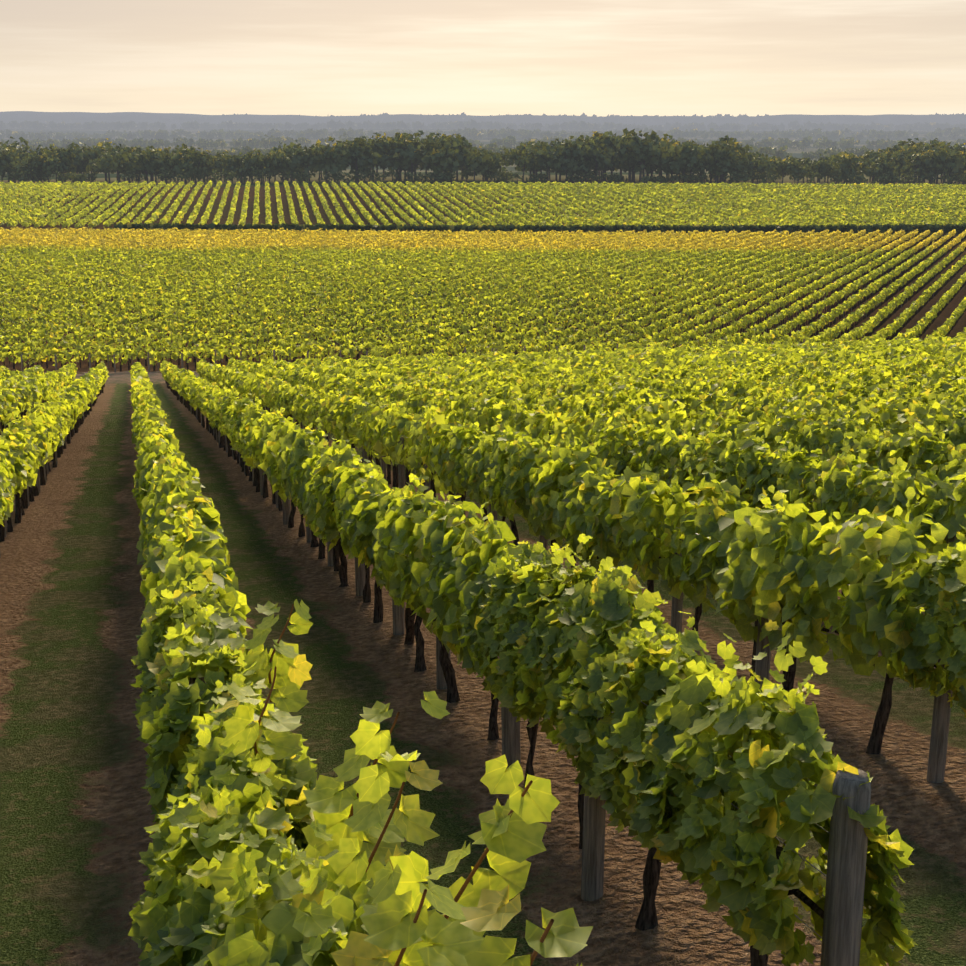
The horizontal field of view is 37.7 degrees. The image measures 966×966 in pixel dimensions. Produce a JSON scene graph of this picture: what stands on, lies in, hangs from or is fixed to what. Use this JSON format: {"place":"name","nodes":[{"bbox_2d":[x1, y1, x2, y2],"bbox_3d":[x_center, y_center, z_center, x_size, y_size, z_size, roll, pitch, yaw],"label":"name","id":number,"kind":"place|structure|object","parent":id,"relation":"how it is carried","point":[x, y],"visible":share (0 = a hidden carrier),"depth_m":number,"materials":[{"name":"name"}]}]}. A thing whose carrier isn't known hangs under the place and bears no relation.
{"place":"outdoors","nodes":[
{"label":"outdoors","id":0,"kind":"place"},
{"bbox_2d":[0,111,965,965],"bbox_3d":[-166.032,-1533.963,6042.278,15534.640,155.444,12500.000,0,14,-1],"label":"ground","id":1,"kind":"structure","parent":0,"point":[76,817],"depth_m":11.11,"materials":[{"name":"brown soil"}]},
{"bbox_2d":[0,378,935,965],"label":"vine trunks","id":2,"kind":"object","parent":1,"relation":"on","point":[646,918],"visible":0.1,"depth_m":12.20,"materials":[{"name":"brown plant"}]},
{"bbox_2d":[0,381,956,965],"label":"trellis posts","id":3,"kind":"object","parent":1,"relation":"on","point":[844,893],"visible":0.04,"depth_m":7.14,"materials":[{"name":"wood"}]},
{"bbox_2d":[0,396,965,690],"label":"vine canopy","id":4,"kind":"object","parent":1,"relation":"on","point":[782,544],"visible":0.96,"depth_m":12.76,"materials":[{"name":"green plant"}]},
{"bbox_2d":[0,352,965,501],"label":"vine canopy","id":5,"kind":"object","parent":1,"relation":"on","point":[733,400],"visible":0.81,"depth_m":29.00,"materials":[{"name":"green plant"}]},
{"bbox_2d":[0,180,965,228],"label":"vineyard field","id":6,"kind":"structure","parent":1,"relation":"on","point":[764,194],"depth_m":329.22,"materials":[{"name":"green plant"}]},
{"bbox_2d":[0,334,965,422],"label":"vine canopy","id":7,"kind":"object","parent":1,"relation":"on","point":[26,387],"visible":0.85,"depth_m":64.75,"materials":[{"name":"green plant"}]},
{"bbox_2d":[0,226,965,370],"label":"vineyard field","id":8,"kind":"structure","parent":1,"relation":"on","point":[259,244],"depth_m":159.52,"materials":[{"name":"green plant"}]},
{"bbox_2d":[0,112,965,184],"bbox_3d":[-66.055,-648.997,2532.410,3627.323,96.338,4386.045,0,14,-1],"label":"trees","id":9,"kind":"object","parent":1,"relation":"on","point":[621,148],"materials":[{"name":"green plant"}]},
{"bbox_2d":[4,230,964,372],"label":"vine trunks","id":10,"kind":"object","parent":1,"relation":"on","point":[148,358],"visible":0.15,"depth_m":135.23,"materials":[{"name":"brown wood"}]},
{"bbox_2d":[109,222,965,235],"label":"boundary hedge","id":11,"kind":"object","parent":1,"relation":"on","point":[921,228],"visible":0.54,"depth_m":268.90,"materials":[{"name":"green plant"}]},
{"bbox_2d":[128,514,965,965],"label":"vine canopy","id":12,"kind":"object","parent":1,"relation":"on","point":[228,858],"visible":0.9,"depth_m":5.58,"materials":[{"name":"green plant"}]},
{"bbox_2d":[213,599,592,965],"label":"grape leaves","id":13,"kind":"object","parent":12,"relation":"attached to","point":[483,904],"visible":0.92,"depth_m":3.41,"materials":[{"name":"green plant"}]},
{"bbox_2d":[254,604,553,965],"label":"vine stems","id":14,"kind":"object","parent":12,"relation":"attached to","point":[461,891],"visible":0.54,"depth_m":3.46,"materials":[{"name":"brown plant"}]},
{"bbox_2d":[0,0,965,116],"bbox_3d":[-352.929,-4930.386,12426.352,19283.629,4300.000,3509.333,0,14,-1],"label":"sky","id":15,"kind":"structure","parent":0,"point":[605,58],"depth_m":14188.29,"materials":[{"name":"beige"}]},
{"bbox_2d":[205,395,965,938],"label":"branches","id":16,"kind":"object","parent":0,"point":[783,801],"depth_m":5.32,"materials":[{"name":"brown wood"}]}
]}

